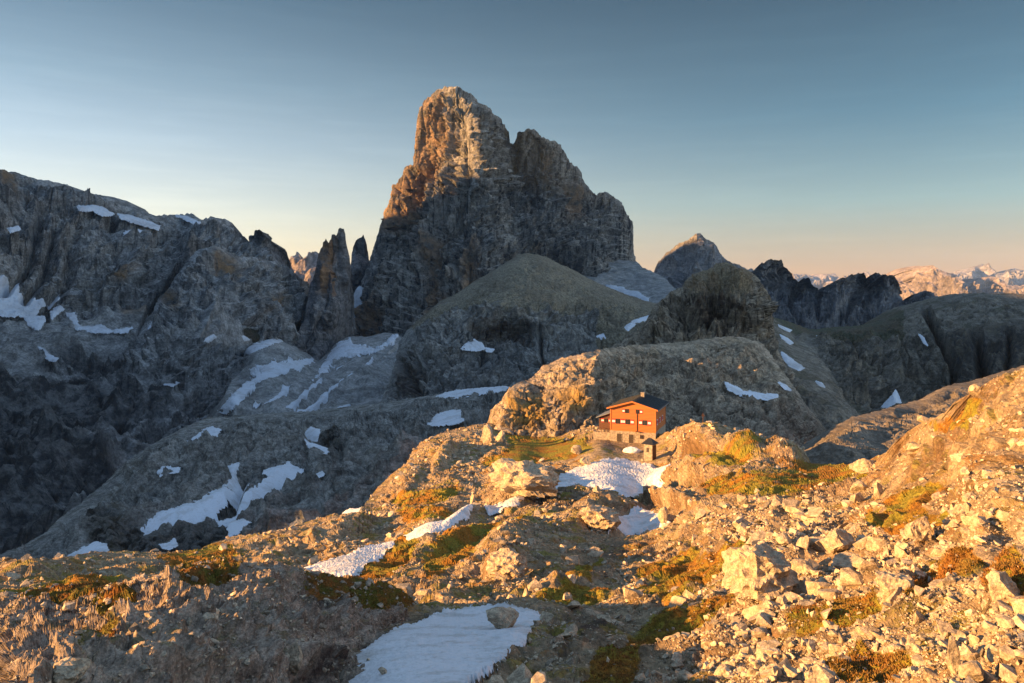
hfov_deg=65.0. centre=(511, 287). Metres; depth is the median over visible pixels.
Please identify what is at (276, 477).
snow patch
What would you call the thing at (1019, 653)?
rock
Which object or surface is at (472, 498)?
boulder
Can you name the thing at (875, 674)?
turf
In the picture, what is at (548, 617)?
rock
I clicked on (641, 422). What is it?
window
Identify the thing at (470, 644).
snow patch
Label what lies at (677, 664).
rock
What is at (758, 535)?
rock
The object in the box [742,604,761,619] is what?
rock
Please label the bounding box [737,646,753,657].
rock
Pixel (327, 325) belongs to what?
spire
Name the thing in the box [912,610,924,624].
rock
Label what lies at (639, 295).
snow patch
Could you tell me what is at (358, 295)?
snow patch
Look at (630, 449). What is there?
snow heap
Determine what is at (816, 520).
rock
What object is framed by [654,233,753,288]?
pointed mountain
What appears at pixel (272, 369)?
snow patch
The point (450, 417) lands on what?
snow patch
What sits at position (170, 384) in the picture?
snow patch
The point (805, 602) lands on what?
rock
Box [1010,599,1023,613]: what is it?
rock
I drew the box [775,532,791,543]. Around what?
rock
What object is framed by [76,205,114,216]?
snow patch
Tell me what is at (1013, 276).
range
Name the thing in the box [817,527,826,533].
rock
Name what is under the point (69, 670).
boulder
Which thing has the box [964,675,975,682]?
rock
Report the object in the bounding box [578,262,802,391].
knoll
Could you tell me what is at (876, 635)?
rock
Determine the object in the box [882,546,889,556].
rock
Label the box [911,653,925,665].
rock
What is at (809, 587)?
rock
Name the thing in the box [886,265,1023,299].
lit range
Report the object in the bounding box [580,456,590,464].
boulder
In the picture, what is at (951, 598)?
rock
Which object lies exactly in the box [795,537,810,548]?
rock
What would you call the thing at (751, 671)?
rock
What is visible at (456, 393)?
snow patch
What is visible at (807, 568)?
rock
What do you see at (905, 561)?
rock
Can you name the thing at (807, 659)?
rock
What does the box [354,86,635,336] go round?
mountain
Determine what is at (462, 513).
snow patch
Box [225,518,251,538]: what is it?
snow patch
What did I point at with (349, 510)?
snow patch
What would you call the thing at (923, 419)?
rock
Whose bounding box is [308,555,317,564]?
rock
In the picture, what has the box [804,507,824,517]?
rock
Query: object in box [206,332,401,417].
scree slope
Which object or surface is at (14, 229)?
snow patch
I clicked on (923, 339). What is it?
snow patch
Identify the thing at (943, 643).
rock
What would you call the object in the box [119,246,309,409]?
front hill
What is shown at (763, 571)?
boulder
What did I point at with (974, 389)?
boulder
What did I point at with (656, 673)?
rock
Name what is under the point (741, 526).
rock
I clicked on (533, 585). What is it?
rock
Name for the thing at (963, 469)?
rock
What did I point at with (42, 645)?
mound
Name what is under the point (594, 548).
rock
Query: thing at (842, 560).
boulder
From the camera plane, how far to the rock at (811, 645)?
22.62 m
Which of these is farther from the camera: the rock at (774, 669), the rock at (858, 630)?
the rock at (858, 630)
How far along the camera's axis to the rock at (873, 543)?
41.57 m
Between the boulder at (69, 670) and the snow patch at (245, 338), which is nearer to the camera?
the boulder at (69, 670)
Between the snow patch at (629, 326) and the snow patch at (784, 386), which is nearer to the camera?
the snow patch at (784, 386)
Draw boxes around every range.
[792,263,1023,289]
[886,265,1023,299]
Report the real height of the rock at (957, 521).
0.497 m
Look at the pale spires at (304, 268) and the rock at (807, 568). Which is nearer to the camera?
the rock at (807, 568)
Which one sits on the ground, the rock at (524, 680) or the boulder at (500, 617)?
the rock at (524, 680)
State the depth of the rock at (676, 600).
44.28 m
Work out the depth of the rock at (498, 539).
83.38 m
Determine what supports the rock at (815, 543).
on the ground
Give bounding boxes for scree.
[0,370,1023,682]
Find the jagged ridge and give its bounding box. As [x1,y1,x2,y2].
[751,259,937,328]
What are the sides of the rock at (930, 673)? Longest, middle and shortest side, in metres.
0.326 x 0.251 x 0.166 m
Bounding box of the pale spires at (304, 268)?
[289,251,350,284]
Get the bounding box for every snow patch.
[0,275,59,317]
[7,225,20,232]
[24,315,45,330]
[37,346,58,361]
[50,305,63,319]
[66,312,132,333]
[67,541,108,556]
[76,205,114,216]
[117,213,159,230]
[140,462,249,534]
[157,465,180,476]
[159,538,177,549]
[164,376,188,386]
[175,214,200,224]
[186,426,220,440]
[204,334,216,342]
[216,461,303,527]
[217,356,314,413]
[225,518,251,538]
[242,335,249,341]
[244,339,282,355]
[253,384,291,407]
[286,378,322,410]
[297,357,373,411]
[304,426,319,441]
[304,438,329,454]
[304,541,393,576]
[312,334,398,380]
[317,471,324,477]
[342,507,360,513]
[348,601,540,682]
[354,286,362,317]
[403,504,472,540]
[427,409,463,426]
[436,386,508,398]
[461,339,484,351]
[484,496,524,515]
[485,347,494,352]
[536,457,669,498]
[596,333,605,339]
[606,284,649,301]
[608,506,669,535]
[624,315,648,330]
[724,381,778,400]
[778,324,791,331]
[778,381,790,390]
[780,334,793,344]
[781,352,804,370]
[815,381,824,387]
[880,389,901,407]
[918,334,927,345]
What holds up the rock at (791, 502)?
on the ground
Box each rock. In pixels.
[6,572,20,579]
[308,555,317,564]
[396,583,412,594]
[417,589,430,595]
[488,675,504,682]
[489,536,503,544]
[492,574,510,579]
[506,663,531,682]
[519,677,529,682]
[527,579,543,591]
[539,611,553,623]
[560,632,571,638]
[564,622,577,634]
[565,555,580,564]
[567,600,580,608]
[581,608,603,615]
[587,546,600,550]
[587,550,603,557]
[596,614,614,618]
[603,617,616,622]
[622,587,643,600]
[637,673,645,682]
[651,670,661,677]
[668,596,687,607]
[671,658,683,668]
[677,670,692,682]
[682,589,696,600]
[695,509,706,520]
[701,641,711,648]
[721,579,730,589]
[722,661,737,670]
[732,517,749,527]
[732,624,747,630]
[734,630,747,635]
[736,522,746,531]
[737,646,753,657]
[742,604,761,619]
[745,530,765,544]
[745,614,756,623]
[747,667,758,676]
[750,627,767,637]
[751,540,759,545]
[755,612,771,627]
[756,639,780,659]
[759,669,770,678]
[760,599,779,608]
[763,609,776,622]
[768,666,782,676]
[771,497,779,505]
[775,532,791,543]
[777,658,790,667]
[780,604,789,608]
[782,499,799,508]
[782,664,796,678]
[783,592,802,600]
[785,506,803,512]
[787,641,795,648]
[790,558,813,572]
[791,680,802,682]
[793,511,803,517]
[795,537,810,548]
[796,521,807,529]
[796,600,814,605]
[799,580,821,595]
[800,656,817,662]
[803,564,812,572]
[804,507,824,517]
[804,558,819,569]
[804,670,812,680]
[806,518,824,522]
[806,639,816,653]
[809,536,826,551]
[810,570,824,574]
[812,664,834,682]
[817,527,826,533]
[818,582,830,588]
[818,588,840,600]
[820,607,832,619]
[821,642,832,653]
[822,620,833,629]
[828,644,844,655]
[837,522,848,528]
[840,567,863,586]
[849,492,864,502]
[852,556,878,570]
[853,534,871,549]
[854,626,864,634]
[860,625,879,639]
[865,536,889,551]
[869,631,880,637]
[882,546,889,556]
[883,602,891,607]
[884,643,902,652]
[886,558,898,566]
[886,586,902,603]
[894,544,906,558]
[899,543,914,548]
[900,528,905,536]
[900,560,912,564]
[906,441,919,451]
[906,635,913,645]
[910,643,922,654]
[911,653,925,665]
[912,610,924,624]
[917,415,928,423]
[924,667,938,680]
[929,563,937,571]
[929,579,942,590]
[935,619,953,634]
[936,574,955,587]
[938,639,947,649]
[942,518,950,524]
[946,595,957,602]
[947,519,961,527]
[950,453,965,464]
[951,522,959,527]
[951,629,963,637]
[952,506,959,513]
[960,466,967,474]
[960,642,976,654]
[960,653,978,661]
[961,516,985,526]
[962,491,974,502]
[964,502,970,513]
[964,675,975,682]
[968,520,989,530]
[969,634,980,645]
[981,599,987,607]
[981,620,996,632]
[981,670,999,682]
[982,469,997,476]
[986,643,993,662]
[995,613,1015,628]
[996,510,1009,521]
[997,600,1012,612]
[999,645,1015,660]
[999,663,1017,682]
[1007,438,1018,445]
[1007,595,1023,603]
[1010,465,1022,467]
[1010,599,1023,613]
[1013,649,1023,657]
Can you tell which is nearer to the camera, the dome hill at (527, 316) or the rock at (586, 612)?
the rock at (586, 612)
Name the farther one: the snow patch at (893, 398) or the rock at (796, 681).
the snow patch at (893, 398)
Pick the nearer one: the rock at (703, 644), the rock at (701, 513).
the rock at (703, 644)
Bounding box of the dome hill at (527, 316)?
[380,253,656,402]
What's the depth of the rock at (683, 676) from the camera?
24.65 m
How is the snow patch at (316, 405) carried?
on the scree slope at (363, 384)
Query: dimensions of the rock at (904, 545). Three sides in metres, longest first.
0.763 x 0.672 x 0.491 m
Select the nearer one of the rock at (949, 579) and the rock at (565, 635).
the rock at (949, 579)
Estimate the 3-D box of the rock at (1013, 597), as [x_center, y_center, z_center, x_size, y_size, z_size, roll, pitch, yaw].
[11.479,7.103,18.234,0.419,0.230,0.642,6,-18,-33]
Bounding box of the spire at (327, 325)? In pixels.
[295,228,356,360]
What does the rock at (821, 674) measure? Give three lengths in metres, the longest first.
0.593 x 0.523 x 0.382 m
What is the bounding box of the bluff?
[487,336,825,445]
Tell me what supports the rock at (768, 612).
on the ground
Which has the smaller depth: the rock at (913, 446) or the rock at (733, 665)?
the rock at (733, 665)
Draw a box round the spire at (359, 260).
[351,235,368,293]
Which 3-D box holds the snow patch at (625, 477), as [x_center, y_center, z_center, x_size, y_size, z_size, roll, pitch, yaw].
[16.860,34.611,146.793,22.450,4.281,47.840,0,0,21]
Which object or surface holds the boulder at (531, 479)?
on the ground
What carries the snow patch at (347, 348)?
on the scree slope at (363, 384)
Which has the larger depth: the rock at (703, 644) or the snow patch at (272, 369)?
the snow patch at (272, 369)
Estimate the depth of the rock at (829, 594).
30.89 m
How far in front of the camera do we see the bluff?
265.01 m
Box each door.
[616,433,621,441]
[628,434,633,442]
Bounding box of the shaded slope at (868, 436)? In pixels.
[799,365,1023,464]
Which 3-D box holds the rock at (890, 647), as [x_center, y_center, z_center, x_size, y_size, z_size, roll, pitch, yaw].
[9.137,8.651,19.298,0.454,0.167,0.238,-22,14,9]
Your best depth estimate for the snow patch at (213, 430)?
485.63 m
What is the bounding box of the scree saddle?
[583,260,675,302]
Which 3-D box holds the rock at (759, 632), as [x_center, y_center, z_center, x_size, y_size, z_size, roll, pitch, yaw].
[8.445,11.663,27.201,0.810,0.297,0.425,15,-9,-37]
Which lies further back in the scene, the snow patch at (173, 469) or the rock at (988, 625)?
the snow patch at (173, 469)
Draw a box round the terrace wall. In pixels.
[593,427,609,439]
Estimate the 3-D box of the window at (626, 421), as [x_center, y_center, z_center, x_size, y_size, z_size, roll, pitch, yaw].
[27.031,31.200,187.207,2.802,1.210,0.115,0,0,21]
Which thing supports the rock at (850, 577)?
on the ground
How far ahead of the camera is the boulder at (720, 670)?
24.23 m
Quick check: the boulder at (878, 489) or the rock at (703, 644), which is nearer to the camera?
the rock at (703, 644)
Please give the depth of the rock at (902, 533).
41.54 m
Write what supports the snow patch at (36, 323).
on the massif
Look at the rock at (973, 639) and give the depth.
17.76 m
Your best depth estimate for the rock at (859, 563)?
30.80 m
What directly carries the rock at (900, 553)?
on the ground
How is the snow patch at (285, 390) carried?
on the scree slope at (363, 384)
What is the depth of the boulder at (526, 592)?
52.93 m
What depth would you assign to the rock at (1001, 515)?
26.01 m
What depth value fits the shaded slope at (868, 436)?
203.56 m
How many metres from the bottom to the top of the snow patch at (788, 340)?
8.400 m
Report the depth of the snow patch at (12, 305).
1347.47 m
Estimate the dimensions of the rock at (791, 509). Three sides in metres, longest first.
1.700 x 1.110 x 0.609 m
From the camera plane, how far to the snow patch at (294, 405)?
887.75 m
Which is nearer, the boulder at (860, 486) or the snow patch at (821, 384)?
the boulder at (860, 486)
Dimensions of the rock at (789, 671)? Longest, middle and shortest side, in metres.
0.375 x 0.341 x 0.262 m
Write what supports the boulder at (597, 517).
on the ground
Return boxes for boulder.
[50,657,91,682]
[284,642,302,675]
[378,667,386,674]
[470,493,474,502]
[481,424,493,443]
[485,548,528,577]
[486,607,518,628]
[489,458,560,499]
[495,430,504,443]
[522,587,528,596]
[562,592,572,600]
[571,445,581,454]
[579,505,620,530]
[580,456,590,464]
[658,506,667,523]
[713,664,731,677]
[721,541,798,601]
[820,528,854,552]
[831,552,861,569]
[849,458,874,473]
[850,480,868,493]
[874,482,882,498]
[875,569,914,601]
[903,516,931,540]
[930,544,956,557]
[947,635,960,674]
[958,660,983,681]
[968,384,980,395]
[985,570,1020,602]
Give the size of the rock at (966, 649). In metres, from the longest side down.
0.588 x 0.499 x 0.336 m
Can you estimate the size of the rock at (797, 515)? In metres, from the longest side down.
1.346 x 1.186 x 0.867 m
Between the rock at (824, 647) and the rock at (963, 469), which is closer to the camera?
the rock at (824, 647)
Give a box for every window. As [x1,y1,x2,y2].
[612,418,623,423]
[622,419,633,424]
[639,420,650,425]
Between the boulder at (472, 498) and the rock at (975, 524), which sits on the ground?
the rock at (975, 524)
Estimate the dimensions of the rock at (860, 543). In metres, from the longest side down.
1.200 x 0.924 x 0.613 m
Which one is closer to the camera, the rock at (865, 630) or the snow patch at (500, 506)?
the rock at (865, 630)
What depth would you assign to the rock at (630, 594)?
50.44 m
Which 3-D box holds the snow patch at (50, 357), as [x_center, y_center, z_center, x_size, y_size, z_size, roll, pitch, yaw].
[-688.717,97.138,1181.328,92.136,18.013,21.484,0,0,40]
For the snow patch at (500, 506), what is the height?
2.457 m
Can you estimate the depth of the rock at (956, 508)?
36.16 m
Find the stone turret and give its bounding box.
[641,438,657,460]
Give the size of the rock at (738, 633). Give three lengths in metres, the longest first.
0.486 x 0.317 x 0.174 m
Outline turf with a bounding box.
[0,491,1023,682]
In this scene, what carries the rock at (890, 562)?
on the ground
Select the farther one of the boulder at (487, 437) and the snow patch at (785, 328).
the snow patch at (785, 328)
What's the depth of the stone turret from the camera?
165.29 m
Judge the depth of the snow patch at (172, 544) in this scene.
250.75 m
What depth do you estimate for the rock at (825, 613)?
25.55 m
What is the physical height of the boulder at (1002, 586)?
0.728 m
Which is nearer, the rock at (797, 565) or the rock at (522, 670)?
the rock at (522, 670)
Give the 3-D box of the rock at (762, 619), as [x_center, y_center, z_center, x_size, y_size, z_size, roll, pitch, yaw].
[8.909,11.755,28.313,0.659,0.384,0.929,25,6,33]
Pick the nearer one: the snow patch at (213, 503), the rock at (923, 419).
the rock at (923, 419)
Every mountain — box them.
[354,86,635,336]
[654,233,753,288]
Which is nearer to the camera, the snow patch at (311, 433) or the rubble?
the rubble
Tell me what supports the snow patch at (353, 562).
on the ground
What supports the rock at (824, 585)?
on the ground
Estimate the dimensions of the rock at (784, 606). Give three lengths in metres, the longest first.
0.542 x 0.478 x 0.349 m
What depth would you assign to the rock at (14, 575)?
80.53 m
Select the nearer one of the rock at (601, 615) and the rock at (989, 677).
the rock at (989, 677)
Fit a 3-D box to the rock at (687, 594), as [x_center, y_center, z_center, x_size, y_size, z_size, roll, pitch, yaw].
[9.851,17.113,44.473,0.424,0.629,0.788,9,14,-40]
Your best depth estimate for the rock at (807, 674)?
19.13 m
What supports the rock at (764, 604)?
on the ground
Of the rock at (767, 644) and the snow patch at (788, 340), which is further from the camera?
the snow patch at (788, 340)
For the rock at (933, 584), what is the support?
on the ground
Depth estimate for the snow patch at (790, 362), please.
607.28 m
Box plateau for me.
[0,385,512,559]
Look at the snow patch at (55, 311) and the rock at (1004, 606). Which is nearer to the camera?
the rock at (1004, 606)
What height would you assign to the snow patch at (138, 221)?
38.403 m
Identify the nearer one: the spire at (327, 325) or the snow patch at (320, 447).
the snow patch at (320, 447)
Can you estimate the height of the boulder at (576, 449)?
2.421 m
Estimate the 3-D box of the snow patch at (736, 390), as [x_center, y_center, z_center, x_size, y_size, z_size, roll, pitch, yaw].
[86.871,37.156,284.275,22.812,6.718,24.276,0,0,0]
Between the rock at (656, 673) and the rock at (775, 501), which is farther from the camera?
the rock at (775, 501)
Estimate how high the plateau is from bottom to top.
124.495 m
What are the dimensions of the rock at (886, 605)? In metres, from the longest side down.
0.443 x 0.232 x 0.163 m
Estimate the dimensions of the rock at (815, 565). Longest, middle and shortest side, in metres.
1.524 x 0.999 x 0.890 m
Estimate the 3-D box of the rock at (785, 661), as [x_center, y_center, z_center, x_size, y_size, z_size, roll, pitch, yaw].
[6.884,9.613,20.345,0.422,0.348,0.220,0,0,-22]
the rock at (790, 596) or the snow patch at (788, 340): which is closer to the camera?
the rock at (790, 596)
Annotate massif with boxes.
[0,169,307,553]
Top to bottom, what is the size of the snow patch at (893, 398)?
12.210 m
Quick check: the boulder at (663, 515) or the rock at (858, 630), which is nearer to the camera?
the rock at (858, 630)
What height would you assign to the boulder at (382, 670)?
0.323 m
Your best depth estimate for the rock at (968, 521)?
26.08 m
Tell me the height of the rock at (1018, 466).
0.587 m
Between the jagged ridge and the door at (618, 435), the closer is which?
the door at (618, 435)
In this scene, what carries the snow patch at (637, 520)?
on the ground
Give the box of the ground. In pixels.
[0,370,1023,682]
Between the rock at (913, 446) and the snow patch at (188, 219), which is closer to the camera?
the rock at (913, 446)
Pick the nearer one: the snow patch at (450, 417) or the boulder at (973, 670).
the boulder at (973, 670)
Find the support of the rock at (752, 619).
on the ground
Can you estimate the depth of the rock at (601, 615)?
42.64 m
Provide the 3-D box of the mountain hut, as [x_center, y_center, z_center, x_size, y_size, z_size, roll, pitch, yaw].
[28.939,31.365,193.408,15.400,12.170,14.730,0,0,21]
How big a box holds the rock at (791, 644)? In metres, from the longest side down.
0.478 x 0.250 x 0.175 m
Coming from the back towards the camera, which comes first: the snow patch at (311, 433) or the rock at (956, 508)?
the snow patch at (311, 433)
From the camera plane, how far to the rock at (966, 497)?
30.48 m
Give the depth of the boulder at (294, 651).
24.40 m
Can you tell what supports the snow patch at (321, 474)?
on the plateau
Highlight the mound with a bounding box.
[0,556,420,682]
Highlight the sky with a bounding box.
[0,0,1023,277]
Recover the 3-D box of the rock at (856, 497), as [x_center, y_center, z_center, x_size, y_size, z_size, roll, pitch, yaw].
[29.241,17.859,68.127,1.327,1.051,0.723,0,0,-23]
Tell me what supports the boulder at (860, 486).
on the ground
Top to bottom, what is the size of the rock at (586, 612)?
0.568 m
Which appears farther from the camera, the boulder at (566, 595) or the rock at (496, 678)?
the boulder at (566, 595)
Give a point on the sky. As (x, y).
(840, 138)
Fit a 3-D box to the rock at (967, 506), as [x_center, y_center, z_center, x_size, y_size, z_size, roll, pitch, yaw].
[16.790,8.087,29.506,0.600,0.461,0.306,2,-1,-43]
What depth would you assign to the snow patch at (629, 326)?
902.12 m
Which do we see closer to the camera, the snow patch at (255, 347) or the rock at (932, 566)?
the rock at (932, 566)
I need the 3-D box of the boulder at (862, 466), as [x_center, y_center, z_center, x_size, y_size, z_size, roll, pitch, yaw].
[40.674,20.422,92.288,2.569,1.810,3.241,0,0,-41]
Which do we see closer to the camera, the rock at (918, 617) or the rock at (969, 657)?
the rock at (969, 657)
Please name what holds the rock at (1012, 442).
on the ground
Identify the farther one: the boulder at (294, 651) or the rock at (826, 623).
the boulder at (294, 651)
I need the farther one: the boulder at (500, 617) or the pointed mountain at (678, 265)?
the pointed mountain at (678, 265)
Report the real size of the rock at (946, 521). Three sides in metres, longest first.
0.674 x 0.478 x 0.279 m
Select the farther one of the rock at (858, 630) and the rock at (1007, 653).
the rock at (858, 630)
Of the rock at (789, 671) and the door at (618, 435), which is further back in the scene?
the door at (618, 435)
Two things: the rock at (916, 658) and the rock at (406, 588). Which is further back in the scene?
the rock at (406, 588)
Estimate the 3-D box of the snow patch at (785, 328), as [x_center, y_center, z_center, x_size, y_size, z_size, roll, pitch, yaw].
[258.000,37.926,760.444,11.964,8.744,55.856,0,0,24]
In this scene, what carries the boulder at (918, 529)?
on the ground
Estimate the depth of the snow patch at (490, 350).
792.69 m
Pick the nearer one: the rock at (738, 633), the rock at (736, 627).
the rock at (738, 633)
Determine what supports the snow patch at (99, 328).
on the massif
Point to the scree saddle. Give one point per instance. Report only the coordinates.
(636, 276)
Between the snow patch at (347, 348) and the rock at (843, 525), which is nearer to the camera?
the rock at (843, 525)
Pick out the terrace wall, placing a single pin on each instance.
(601, 435)
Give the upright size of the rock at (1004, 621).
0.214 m
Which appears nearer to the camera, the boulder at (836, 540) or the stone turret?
the boulder at (836, 540)
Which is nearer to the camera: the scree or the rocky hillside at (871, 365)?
the scree
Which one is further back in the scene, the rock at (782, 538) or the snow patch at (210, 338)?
the snow patch at (210, 338)
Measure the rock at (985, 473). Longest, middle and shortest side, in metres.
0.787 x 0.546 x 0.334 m
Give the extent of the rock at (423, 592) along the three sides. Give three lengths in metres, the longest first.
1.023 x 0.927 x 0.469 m
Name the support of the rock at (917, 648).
on the ground
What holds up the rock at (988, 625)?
on the ground
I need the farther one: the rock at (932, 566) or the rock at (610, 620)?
the rock at (610, 620)
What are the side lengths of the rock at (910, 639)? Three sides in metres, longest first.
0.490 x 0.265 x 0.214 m
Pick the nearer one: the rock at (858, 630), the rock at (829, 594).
the rock at (858, 630)
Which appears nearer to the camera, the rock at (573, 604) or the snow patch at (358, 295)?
the rock at (573, 604)
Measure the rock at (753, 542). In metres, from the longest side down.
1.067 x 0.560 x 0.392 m
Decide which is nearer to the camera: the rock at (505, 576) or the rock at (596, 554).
the rock at (505, 576)
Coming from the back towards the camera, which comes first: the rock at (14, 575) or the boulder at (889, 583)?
the rock at (14, 575)
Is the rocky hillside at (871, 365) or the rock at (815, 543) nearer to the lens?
the rock at (815, 543)
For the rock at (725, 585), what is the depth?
44.97 m
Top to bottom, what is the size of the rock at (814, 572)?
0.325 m
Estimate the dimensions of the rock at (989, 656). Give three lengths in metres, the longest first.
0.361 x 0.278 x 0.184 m
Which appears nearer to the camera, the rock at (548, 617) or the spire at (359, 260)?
the rock at (548, 617)
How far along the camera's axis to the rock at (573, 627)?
37.46 m
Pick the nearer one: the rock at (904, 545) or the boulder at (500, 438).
the rock at (904, 545)
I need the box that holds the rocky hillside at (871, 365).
[773,292,1023,429]
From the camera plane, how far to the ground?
73.09 m
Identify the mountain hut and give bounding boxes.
[596,392,668,442]
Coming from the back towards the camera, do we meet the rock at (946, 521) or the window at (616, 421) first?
the window at (616, 421)
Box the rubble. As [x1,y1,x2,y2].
[1,368,1023,682]
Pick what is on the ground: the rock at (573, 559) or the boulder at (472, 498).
the rock at (573, 559)
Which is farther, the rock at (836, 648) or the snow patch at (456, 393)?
the snow patch at (456, 393)
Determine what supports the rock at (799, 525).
on the ground
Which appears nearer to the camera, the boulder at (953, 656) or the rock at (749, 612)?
the boulder at (953, 656)
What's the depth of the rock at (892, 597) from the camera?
23.90 m
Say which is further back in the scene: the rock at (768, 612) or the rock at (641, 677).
the rock at (768, 612)
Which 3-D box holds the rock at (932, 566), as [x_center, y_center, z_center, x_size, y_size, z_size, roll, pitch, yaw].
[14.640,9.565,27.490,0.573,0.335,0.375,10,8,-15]
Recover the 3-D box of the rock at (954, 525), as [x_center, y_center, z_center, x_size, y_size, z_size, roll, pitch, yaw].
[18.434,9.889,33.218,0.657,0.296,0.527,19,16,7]
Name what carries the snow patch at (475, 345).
on the dome hill at (527, 316)
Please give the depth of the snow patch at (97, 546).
257.14 m
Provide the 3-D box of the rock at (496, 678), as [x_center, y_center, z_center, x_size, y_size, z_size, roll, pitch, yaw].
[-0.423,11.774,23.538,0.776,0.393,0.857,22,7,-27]
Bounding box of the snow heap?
[623,446,641,452]
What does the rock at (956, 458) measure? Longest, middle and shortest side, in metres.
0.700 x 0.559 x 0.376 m
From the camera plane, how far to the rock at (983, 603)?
19.30 m
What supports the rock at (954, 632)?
on the ground
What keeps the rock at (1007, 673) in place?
on the ground
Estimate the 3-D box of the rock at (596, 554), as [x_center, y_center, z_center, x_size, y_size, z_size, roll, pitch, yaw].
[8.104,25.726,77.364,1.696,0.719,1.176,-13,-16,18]
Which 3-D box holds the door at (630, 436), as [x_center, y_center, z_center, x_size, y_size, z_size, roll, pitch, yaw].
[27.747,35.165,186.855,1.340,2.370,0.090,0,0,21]
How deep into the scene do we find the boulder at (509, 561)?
64.70 m
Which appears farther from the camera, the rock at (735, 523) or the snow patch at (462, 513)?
the snow patch at (462, 513)
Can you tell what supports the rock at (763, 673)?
on the ground
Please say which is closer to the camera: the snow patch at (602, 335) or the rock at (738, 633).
the rock at (738, 633)
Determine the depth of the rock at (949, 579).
21.56 m
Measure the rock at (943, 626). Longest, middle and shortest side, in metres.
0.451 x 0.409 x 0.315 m
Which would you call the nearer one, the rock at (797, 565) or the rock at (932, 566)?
the rock at (932, 566)
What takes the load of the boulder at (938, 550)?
on the ground
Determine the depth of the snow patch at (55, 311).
1364.52 m
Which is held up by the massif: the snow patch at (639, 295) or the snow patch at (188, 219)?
the snow patch at (188, 219)

